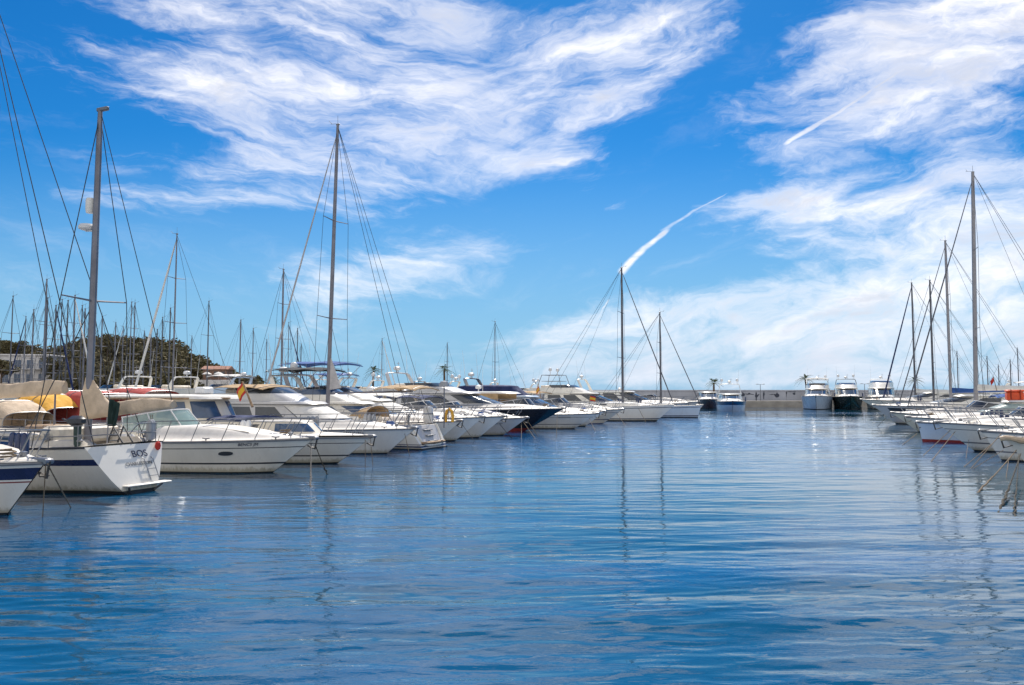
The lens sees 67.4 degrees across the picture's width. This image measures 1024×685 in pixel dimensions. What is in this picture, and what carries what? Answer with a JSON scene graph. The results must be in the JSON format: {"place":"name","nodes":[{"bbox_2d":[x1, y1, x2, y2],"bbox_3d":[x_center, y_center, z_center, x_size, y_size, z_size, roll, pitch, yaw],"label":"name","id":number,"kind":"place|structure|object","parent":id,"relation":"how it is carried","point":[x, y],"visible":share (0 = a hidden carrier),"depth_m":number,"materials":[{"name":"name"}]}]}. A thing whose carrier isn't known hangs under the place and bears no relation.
{"place":"outdoors","nodes":[
{"label":"outdoors","id":0,"kind":"place"},
{"bbox_2d":[435,364,454,380],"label":"palm tree","id":1,"kind":"object","parent":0,"point":[444,371],"visible":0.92,"depth_m":139.99,"materials":[{"name":"green plant"}]},
{"bbox_2d":[0,407,1023,684],"bbox_3d":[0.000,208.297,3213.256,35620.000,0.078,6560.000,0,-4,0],"label":"water","id":2,"kind":"structure","parent":0,"point":[776,545],"depth_m":13.19,"materials":[{"name":"liquid"}]},
{"bbox_2d":[0,295,28,383],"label":"sailboat","id":3,"kind":"object","parent":2,"relation":"on","point":[9,370],"visible":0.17,"depth_m":79.33,"materials":[{"name":"blue paint"}]},
{"bbox_2d":[7,315,41,383],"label":"sailboat","id":4,"kind":"object","parent":2,"relation":"on","point":[23,374],"visible":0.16,"depth_m":104.39,"materials":[{"name":"blue paint"}]},
{"bbox_2d":[6,307,46,383],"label":"sailboat","id":5,"kind":"object","parent":2,"relation":"on","point":[33,316],"visible":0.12,"depth_m":81.42,"materials":[{"name":"blue paint"}]},
{"bbox_2d":[0,429,53,514],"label":"motor cruiser","id":6,"kind":"object","parent":2,"relation":"on","point":[20,467],"visible":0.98,"depth_m":18.34,"materials":[{"name":"blue paint"}]},
{"bbox_2d":[47,463,71,507],"bbox_3d":[-11.177,3.645,19.041,0.030,1.494,2.372,1,-4,-16],"label":"mooring line","id":7,"kind":"object","parent":6,"relation":"attached to","point":[59,485],"visible":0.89,"depth_m":18.84,"materials":[{"name":"grey fabric"}]},
{"bbox_2d":[0,400,55,427],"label":"canopy boat","id":8,"kind":"object","parent":2,"relation":"on","point":[8,407],"visible":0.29,"depth_m":41.08,"materials":[{"name":"beige fabric"}]},
{"bbox_2d":[10,278,65,380],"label":"sailboat","id":9,"kind":"object","parent":2,"relation":"on","point":[44,340],"visible":0.15,"depth_m":82.71,"materials":[{"name":"grey paint"}]},
{"bbox_2d":[16,297,63,381],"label":"sailboat","id":10,"kind":"object","parent":2,"relation":"on","point":[46,352],"visible":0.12,"depth_m":82.83,"materials":[{"name":"grey paint"}]},
{"bbox_2d":[3,394,78,428],"bbox_3d":[-28.704,4.635,44.704,8.511,3.350,3.270,-2,-4,23],"label":"canopy boat","id":11,"kind":"object","parent":2,"relation":"on","point":[64,401],"visible":0.27,"depth_m":42.67,"materials":[{"name":"yellow fabric"}]},
{"bbox_2d":[27,304,73,389],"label":"sailboat","id":12,"kind":"object","parent":2,"relation":"on","point":[55,310],"visible":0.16,"depth_m":83.50,"materials":[{"name":"grey paint"}]},
{"bbox_2d":[33,297,79,389],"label":"sailboat","id":13,"kind":"object","parent":2,"relation":"on","point":[60,340],"visible":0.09,"depth_m":84.40,"materials":[{"name":"blue paint"}]},
{"bbox_2d":[38,298,83,380],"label":"sailboat","id":14,"kind":"object","parent":2,"relation":"on","point":[67,307],"visible":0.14,"depth_m":85.00,"materials":[{"name":"blue paint"}]},
{"bbox_2d":[47,294,86,382],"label":"sailboat","id":15,"kind":"object","parent":2,"relation":"on","point":[75,307],"visible":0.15,"depth_m":85.68,"materials":[{"name":"blue paint"}]},
{"bbox_2d":[55,301,98,387],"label":"sailboat","id":16,"kind":"object","parent":2,"relation":"on","point":[80,372],"visible":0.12,"depth_m":86.63,"materials":[{"name":"blue paint"}]},
{"bbox_2d":[63,307,100,389],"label":"sailboat","id":17,"kind":"object","parent":2,"relation":"on","point":[84,315],"visible":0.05,"depth_m":86.88,"materials":[{"name":"blue paint"}]},
{"bbox_2d":[0,15,176,494],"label":"ketch","id":18,"kind":"object","parent":2,"relation":"on","point":[92,463],"visible":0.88,"depth_m":23.48,"materials":[{"name":"white paint"}]},
{"bbox_2d":[62,416,86,446],"bbox_3d":[-12.851,2.649,22.450,0.897,1.020,0.340,-2,-4,23],"label":"outboard motor","id":19,"kind":"object","parent":18,"relation":"attached to","point":[76,420],"visible":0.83,"depth_m":22.28,"materials":[{"name":"grey paint"}]},
{"bbox_2d":[106,397,119,445],"bbox_3d":[-11.853,2.347,22.856,0.549,1.451,0.113,-2,-4,23],"label":"flag","id":20,"kind":"object","parent":18,"relation":"attached to","point":[113,409],"visible":1,"depth_m":22.88,"materials":[{"name":"green fabric"}]},
{"bbox_2d":[108,425,132,442],"bbox_3d":[-11.987,2.830,23.485,0.693,0.587,0.420,-2,-4,23],"label":"gangway","id":21,"kind":"object","parent":18,"relation":"on","point":[118,435],"visible":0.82,"depth_m":23.50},
{"bbox_2d":[146,415,153,440],"bbox_3d":[-11.423,2.700,24.232,0.220,0.820,0.209,-2,-4,23],"label":"fender","id":22,"kind":"object","parent":18,"relation":"on","point":[149,428],"visible":1,"depth_m":24.15,"materials":[{"name":"grey plastic"}]},
{"bbox_2d":[49,390,138,428],"bbox_3d":[-28.205,4.701,47.101,10.520,3.523,3.870,-2,-4,23],"label":"canopy boat","id":23,"kind":"object","parent":2,"relation":"on","point":[67,413],"visible":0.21,"depth_m":44.40,"materials":[{"name":"red fabric"}]},
{"bbox_2d":[74,312,115,387],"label":"sailboat","id":24,"kind":"object","parent":2,"relation":"on","point":[102,324],"visible":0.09,"depth_m":88.97,"materials":[{"name":"blue paint"}]},
{"bbox_2d":[101,321,130,384],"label":"sailboat","id":25,"kind":"object","parent":2,"relation":"on","point":[114,362],"visible":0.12,"depth_m":117.07,"materials":[{"name":"blue paint"}]},
{"bbox_2d":[108,325,137,384],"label":"sailboat","id":26,"kind":"object","parent":2,"relation":"on","point":[122,364],"visible":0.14,"depth_m":118.54,"materials":[{"name":"blue paint"}]},
{"bbox_2d":[101,300,148,384],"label":"sailboat","id":27,"kind":"object","parent":2,"relation":"on","point":[131,308],"visible":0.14,"depth_m":92.63,"materials":[{"name":"blue paint"}]},
{"bbox_2d":[100,353,153,390],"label":"flybridge yacht","id":28,"kind":"object","parent":2,"relation":"on","point":[110,387],"visible":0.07,"depth_m":65.32,"materials":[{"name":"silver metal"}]},
{"bbox_2d":[104,301,149,384],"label":"sailboat","id":29,"kind":"object","parent":2,"relation":"on","point":[134,328],"visible":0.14,"depth_m":93.14,"materials":[{"name":"blue paint"}]},
{"bbox_2d":[106,387,178,420],"bbox_3d":[-26.510,4.843,50.877,10.004,3.722,3.670,-2,-4,23],"label":"canopy boat","id":30,"kind":"object","parent":2,"relation":"on","point":[143,390],"visible":0.09,"depth_m":49.09,"materials":[{"name":"red fabric"}]},
{"bbox_2d":[134,328,162,384],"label":"sailboat","id":31,"kind":"object","parent":2,"relation":"on","point":[144,335],"visible":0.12,"depth_m":121.94,"materials":[{"name":"blue paint"}]},
{"bbox_2d":[145,329,167,384],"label":"sailboat","id":32,"kind":"object","parent":2,"relation":"on","point":[156,358],"visible":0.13,"depth_m":124.12,"materials":[{"name":"blue paint"}]},
{"bbox_2d":[144,323,170,381],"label":"sailboat","id":33,"kind":"object","parent":2,"relation":"on","point":[150,357],"visible":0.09,"depth_m":123.06,"materials":[{"name":"blue paint"}]},
{"bbox_2d":[141,315,177,384],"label":"sailboat","id":34,"kind":"object","parent":2,"relation":"on","point":[161,355],"visible":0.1,"depth_m":96.99,"materials":[{"name":"blue paint"}]},
{"bbox_2d":[141,307,187,385],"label":"sailboat","id":35,"kind":"object","parent":2,"relation":"on","point":[169,372],"visible":0.13,"depth_m":98.03,"materials":[{"name":"blue paint"}]},
{"bbox_2d":[151,351,200,393],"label":"flybridge yacht","id":36,"kind":"object","parent":2,"relation":"on","point":[182,389],"visible":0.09,"depth_m":67.45,"materials":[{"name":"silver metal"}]},
{"bbox_2d":[134,232,231,390],"bbox_3d":[-25.417,-0.889,60.053,12.327,16.633,3.741,-2,-4,23],"label":"sailboat","id":37,"kind":"object","parent":2,"relation":"on","point":[147,344],"visible":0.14,"depth_m":61.03,"materials":[{"name":"blue paint"}]},
{"bbox_2d":[179,338,208,385],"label":"sailboat","id":38,"kind":"object","parent":2,"relation":"on","point":[191,368],"visible":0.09,"depth_m":130.80,"materials":[{"name":"blue paint"}]},
{"bbox_2d":[176,300,227,386],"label":"sailboat","id":39,"kind":"object","parent":2,"relation":"on","point":[208,335],"visible":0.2,"depth_m":103.97,"materials":[{"name":"blue paint"}]},
{"bbox_2d":[110,409,318,472],"bbox_3d":[-13.134,3.986,30.113,13.092,2.784,3.770,-1,-4,21],"label":"motor cruiser","id":40,"kind":"object","parent":2,"relation":"on","point":[191,443],"visible":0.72,"depth_m":28.12,"materials":[{"name":"white plastic"}]},
{"bbox_2d":[208,354,253,392],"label":"flybridge yacht","id":41,"kind":"object","parent":2,"relation":"on","point":[241,375],"visible":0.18,"depth_m":79.25,"materials":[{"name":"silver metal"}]},
{"bbox_2d":[215,319,255,383],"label":"sailboat","id":42,"kind":"object","parent":2,"relation":"on","point":[240,328],"visible":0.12,"depth_m":109.51,"materials":[{"name":"blue paint"}]},
{"bbox_2d":[104,387,376,463],"bbox_3d":[-12.138,3.807,34.206,14.082,3.664,4.070,-1,-4,22],"label":"wheelhouse boat","id":43,"kind":"object","parent":2,"relation":"on","point":[203,403],"visible":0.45,"depth_m":32.56,"materials":[{"name":"white plastic"}]},
{"bbox_2d":[237,381,253,407],"bbox_3d":[-12.046,2.331,34.610,1.045,1.196,0.114,-2,-4,23],"label":"flag","id":44,"kind":"object","parent":43,"relation":"attached to","point":[241,390],"visible":1,"depth_m":34.65,"materials":[{"name":"multicoloured fabric"}]},
{"bbox_2d":[232,325,266,384],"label":"sailboat","id":45,"kind":"object","parent":2,"relation":"on","point":[252,354],"visible":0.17,"depth_m":111.91,"materials":[{"name":"blue paint"}]},
{"bbox_2d":[264,322,305,386],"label":"sailboat","id":46,"kind":"object","parent":2,"relation":"on","point":[288,329],"visible":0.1,"depth_m":119.00,"materials":[{"name":"blue paint"}]},
{"bbox_2d":[252,264,325,384],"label":"sailboat","id":47,"kind":"object","parent":2,"relation":"on","point":[282,303],"visible":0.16,"depth_m":72.30,"materials":[{"name":"blue paint"}]},
{"bbox_2d":[276,328,310,386],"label":"sailboat","id":48,"kind":"object","parent":2,"relation":"on","point":[297,350],"visible":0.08,"depth_m":121.07,"materials":[{"name":"blue paint"}]},
{"bbox_2d":[212,384,418,453],"bbox_3d":[-10.653,4.048,39.458,13.884,3.852,4.070,-2,-4,26],"label":"flybridge yacht","id":49,"kind":"object","parent":2,"relation":"on","point":[278,400],"visible":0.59,"depth_m":38.46,"materials":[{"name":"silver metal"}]},
{"bbox_2d":[311,353,360,389],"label":"flybridge yacht","id":50,"kind":"object","parent":2,"relation":"on","point":[349,374],"visible":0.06,"depth_m":72.89,"materials":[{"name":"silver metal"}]},
{"bbox_2d":[266,121,448,449],"bbox_3d":[-9.487,-3.381,43.448,12.130,19.489,3.950,-2,-4,23],"label":"sailboat","id":51,"kind":"object","parent":2,"relation":"on","point":[429,436],"visible":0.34,"depth_m":42.96,"materials":[{"name":"white paint"}]},
{"bbox_2d":[423,407,433,422],"bbox_3d":[-4.637,4.009,42.522,0.600,0.920,0.585,-2,-4,23],"label":"life raft","id":52,"kind":"object","parent":51,"relation":"attached to","point":[426,419],"visible":0.91,"depth_m":42.30,"materials":[{"name":"white plastic"}]},
{"bbox_2d":[445,408,453,424],"bbox_3d":[-3.436,4.030,42.020,0.609,0.955,0.180,-2,-4,23],"label":"horseshoe buoy","id":53,"kind":"object","parent":51,"relation":"attached to","point":[451,411],"visible":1,"depth_m":41.94,"materials":[{"name":"plastic"}]},
{"bbox_2d":[266,336,463,435],"bbox_3d":[-9.238,2.878,45.426,13.884,6.949,4.070,-1,-4,20],"label":"flybridge yacht","id":54,"kind":"object","parent":2,"relation":"on","point":[339,403],"visible":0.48,"depth_m":44.82,"materials":[{"name":"white plastic"}]},
{"bbox_2d":[355,360,387,398],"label":"flybridge yacht","id":55,"kind":"object","parent":2,"relation":"on","point":[363,389],"visible":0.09,"depth_m":87.72,"materials":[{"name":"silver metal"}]},
{"bbox_2d":[361,338,394,385],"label":"sailboat","id":56,"kind":"object","parent":2,"relation":"on","point":[381,369],"visible":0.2,"depth_m":142.98,"materials":[{"name":"grey paint"}]},
{"bbox_2d":[278,342,485,440],"bbox_3d":[-8.807,3.018,48.696,15.369,7.086,4.570,-1,-4,20],"label":"flybridge yacht","id":57,"kind":"object","parent":2,"relation":"on","point":[455,433],"visible":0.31,"depth_m":47.55,"materials":[{"name":"white plastic"}]},
{"bbox_2d":[367,361,506,437],"bbox_3d":[-6.513,3.961,51.729,13.389,5.592,4.070,-1,-4,22],"label":"motor cruiser","id":58,"kind":"object","parent":2,"relation":"on","point":[478,429],"visible":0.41,"depth_m":49.56,"materials":[{"name":"white plastic"}]},
{"bbox_2d":[377,372,529,434],"bbox_3d":[-4.781,4.231,54.650,12.894,5.424,3.970,-2,-4,22],"label":"motor cruiser","id":59,"kind":"object","parent":2,"relation":"on","point":[511,422],"visible":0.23,"depth_m":52.49,"materials":[{"name":"white plastic"}]},
{"bbox_2d":[449,362,461,387],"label":"flybridge yacht","id":60,"kind":"object","parent":2,"relation":"on","point":[455,378],"visible":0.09,"depth_m":97.27,"materials":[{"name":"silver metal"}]},
{"bbox_2d":[378,341,566,430],"bbox_3d":[-3.794,3.574,60.811,17.349,7.522,4.870,-2,-4,26],"label":"flybridge yacht","id":61,"kind":"object","parent":2,"relation":"on","point":[536,414],"visible":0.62,"depth_m":59.09,"materials":[{"name":"white paint"}]},
{"bbox_2d":[478,321,525,386],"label":"sailboat","id":62,"kind":"object","parent":2,"relation":"on","point":[498,357],"visible":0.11,"depth_m":116.48,"materials":[{"name":"grey paint"}]},
{"bbox_2d":[458,351,606,425],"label":"flybridge yacht","id":63,"kind":"object","parent":2,"relation":"on","point":[512,388],"visible":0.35,"depth_m":68.30,"materials":[{"name":"white plastic"}]},
{"bbox_2d":[468,385,599,428],"bbox_3d":[0.340,4.656,64.417,14.874,5.820,4.270,-2,-4,27],"label":"motor cruiser","id":64,"kind":"object","parent":2,"relation":"on","point":[570,419],"visible":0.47,"depth_m":61.72,"materials":[{"name":"white plastic"}]},
{"bbox_2d":[510,376,624,423],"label":"motor cruiser","id":65,"kind":"object","parent":2,"relation":"on","point":[611,412],"visible":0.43,"depth_m":71.33,"materials":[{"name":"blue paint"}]},
{"bbox_2d":[527,368,657,404],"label":"flybridge yacht","id":66,"kind":"object","parent":2,"relation":"on","point":[561,391],"visible":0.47,"depth_m":86.32,"materials":[{"name":"white plastic"}]},
{"bbox_2d":[542,263,673,420],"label":"sailboat","id":67,"kind":"object","parent":2,"relation":"on","point":[632,412],"visible":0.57,"depth_m":78.03,"materials":[{"name":"white plastic"}]},
{"bbox_2d":[576,363,688,405],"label":"flybridge yacht","id":68,"kind":"object","parent":2,"relation":"on","point":[629,394],"visible":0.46,"depth_m":97.98,"materials":[{"name":"white plastic"}]},
{"bbox_2d":[601,311,700,417],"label":"sailboat","id":69,"kind":"object","parent":2,"relation":"on","point":[686,411],"visible":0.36,"depth_m":88.48,"materials":[{"name":"white paint"}]},
{"bbox_2d":[618,388,699,404],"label":"motor cruiser","id":70,"kind":"object","parent":2,"relation":"on","point":[677,399],"visible":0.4,"depth_m":103.89,"materials":[{"name":"white plastic"}]},
{"bbox_2d":[695,392,718,407],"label":"motor yacht","id":71,"kind":"object","parent":2,"relation":"on","point":[710,397],"visible":0.71,"depth_m":139.03,"materials":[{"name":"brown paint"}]},
{"bbox_2d":[715,371,745,411],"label":"motor yacht","id":72,"kind":"object","parent":2,"relation":"on","point":[730,402],"visible":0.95,"depth_m":118.09,"materials":[{"name":"white paint"}]},
{"bbox_2d":[801,369,832,409],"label":"motor yacht","id":73,"kind":"object","parent":2,"relation":"on","point":[817,396],"visible":0.98,"depth_m":130.87,"materials":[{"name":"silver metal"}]},
{"bbox_2d":[833,371,862,409],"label":"motor yacht","id":74,"kind":"object","parent":2,"relation":"on","point":[846,396],"visible":0.95,"depth_m":131.38,"materials":[{"name":"black paint"}]},
{"bbox_2d":[865,372,898,408],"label":"motor yacht","id":75,"kind":"object","parent":2,"relation":"on","point":[876,389],"visible":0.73,"depth_m":134.10,"materials":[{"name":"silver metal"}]},
{"bbox_2d":[883,279,972,397],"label":"sailboat","id":76,"kind":"object","parent":2,"relation":"on","point":[918,390],"visible":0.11,"depth_m":108.30,"materials":[{"name":"white paint"}]},
{"bbox_2d":[859,392,1004,408],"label":"flybridge yacht","id":77,"kind":"object","parent":2,"relation":"on","point":[876,400],"visible":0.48,"depth_m":94.96,"materials":[{"name":"plastic"}]},
{"bbox_2d":[871,395,1005,423],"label":"flybridge yacht","id":78,"kind":"object","parent":2,"relation":"on","point":[885,409],"visible":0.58,"depth_m":69.33,"materials":[{"name":"white plastic"}]},
{"bbox_2d":[889,394,1004,431],"bbox_3d":[34.391,5.332,55.398,12.894,3.322,3.870,-1,-4,22],"label":"motor cruiser","id":79,"kind":"object","parent":2,"relation":"on","point":[973,404],"visible":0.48,"depth_m":56.10,"materials":[{"name":"white plastic"}]},
{"bbox_2d":[892,276,1002,403],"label":"sailboat","id":80,"kind":"object","parent":2,"relation":"on","point":[936,391],"visible":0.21,"depth_m":87.95,"materials":[{"name":"white paint"}]},
{"bbox_2d":[899,240,1023,402],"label":"sailboat","id":81,"kind":"object","parent":2,"relation":"on","point":[958,390],"visible":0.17,"depth_m":77.11,"materials":[{"name":"white paint"}]},
{"bbox_2d":[904,400,1023,424],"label":"flybridge yacht","id":82,"kind":"object","parent":2,"relation":"on","point":[1011,404],"visible":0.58,"depth_m":49.77,"materials":[{"name":"white plastic"}]},
{"bbox_2d":[1004,390,1023,399],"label":"storage box","id":83,"kind":"object","parent":82,"relation":"on","point":[1014,394],"visible":0.99,"depth_m":48.82,"materials":[{"name":"orange plastic"}]},
{"bbox_2d":[905,166,1023,410],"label":"sailboat","id":84,"kind":"object","parent":2,"relation":"on","point":[977,387],"visible":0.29,"depth_m":62.22,"materials":[{"name":"white plastic"}]},
{"bbox_2d":[915,406,1023,442],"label":"motor cruiser","id":85,"kind":"object","parent":2,"relation":"on","point":[929,432],"visible":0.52,"depth_m":45.49,"materials":[{"name":"white plastic"}]},
{"bbox_2d":[933,407,1023,451],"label":"flybridge yacht","id":86,"kind":"object","parent":2,"relation":"on","point":[965,431],"visible":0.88,"depth_m":38.50,"materials":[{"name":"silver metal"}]},
{"bbox_2d":[977,414,1023,461],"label":"motor cruiser","id":87,"kind":"object","parent":2,"relation":"on","point":[991,436],"visible":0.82,"depth_m":33.37,"materials":[{"name":"white plastic"}]},
{"bbox_2d":[1001,418,1023,459],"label":"motor cruiser","id":88,"kind":"object","parent":2,"relation":"on","point":[1018,447],"visible":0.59,"depth_m":29.18,"materials":[{"name":"white plastic"}]},
{"bbox_2d":[976,450,1016,492],"bbox_3d":[16.154,4.294,25.596,0.105,0.931,8.904,-3,-5,41],"label":"mooring line","id":89,"kind":"object","parent":88,"relation":"attached to","point":[982,486],"visible":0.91,"depth_m":25.14,"materials":[{"name":"beige fabric"}]},
{"bbox_2d":[997,453,1020,512],"bbox_3d":[15.225,4.189,23.425,0.119,0.850,12.000,-3,-5,36],"label":"mooring line","id":90,"kind":"object","parent":88,"relation":"attached to","point":[1004,499],"visible":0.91,"depth_m":21.71,"materials":[{"name":"fabric"}]},
{"bbox_2d":[999,435,1023,443],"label":"rolled cloth","id":91,"kind":"object","parent":88,"relation":"on","point":[1019,440],"visible":1,"depth_m":28.93,"materials":[{"name":"beige fabric"}]},
{"bbox_2d":[1013,453,1019,516],"bbox_3d":[14.964,4.152,22.794,0.100,0.832,13.500,-2,-4,34],"label":"mooring line","id":92,"kind":"object","parent":88,"relation":"attached to","point":[1015,511],"visible":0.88,"depth_m":21.05,"materials":[{"name":"fabric"}]},
{"bbox_2d":[0,0,1023,389],"label":"sky","id":93,"kind":"structure","parent":0,"point":[773,179],"materials":[{"name":"blue"}]},
{"bbox_2d":[709,401,866,406],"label":"quay","id":94,"kind":"structure","parent":0,"point":[774,404],"depth_m":149.53,"materials":[{"name":"concrete"}]},
{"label":"quay","id":95,"kind":"structure","parent":0,"visible":0},
{"bbox_2d":[376,390,924,400],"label":"breakwater wall","id":96,"kind":"structure","parent":95,"relation":"on","point":[777,395],"depth_m":154.13,"materials":[{"name":"paint"}]},
{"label":"hill","id":97,"kind":"structure","parent":0,"visible":0},
{"bbox_2d":[0,359,20,383],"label":"pine tree","id":98,"kind":"object","parent":97,"relation":"on","point":[4,365],"visible":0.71,"depth_m":175.79,"materials":[{"name":"green plant"}]},
{"bbox_2d":[1,340,28,353],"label":"pine tree","id":99,"kind":"object","parent":97,"relation":"on","point":[14,345],"visible":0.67,"depth_m":213.05,"materials":[{"name":"green plant"}]},
{"bbox_2d":[0,354,64,383],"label":"hotel","id":100,"kind":"structure","parent":97,"relation":"on","point":[36,374],"depth_m":189.81,"materials":[{"name":"white paint"}]},
{"bbox_2d":[40,356,64,374],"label":"pine tree","id":101,"kind":"object","parent":97,"relation":"on","point":[50,369],"visible":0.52,"depth_m":181.33,"materials":[{"name":"green plant"}]},
{"bbox_2d":[96,333,121,362],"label":"pine tree","id":102,"kind":"object","parent":97,"relation":"on","point":[108,344],"visible":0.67,"depth_m":204.78,"materials":[{"name":"green plant"}]},
{"bbox_2d":[0,335,264,389],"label":"wood","id":103,"kind":"object","parent":97,"relation":"on","point":[258,379],"visible":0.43,"depth_m":203.25,"materials":[{"name":"green plant"}]},
{"bbox_2d":[182,365,202,379],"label":"pine tree","id":104,"kind":"object","parent":97,"relation":"on","point":[193,373],"visible":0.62,"depth_m":189.29,"materials":[{"name":"green plant"}]},
{"bbox_2d":[194,366,234,386],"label":"brown house","id":105,"kind":"structure","parent":97,"relation":"on","point":[229,369],"depth_m":185.80,"materials":[{"name":"tile"}]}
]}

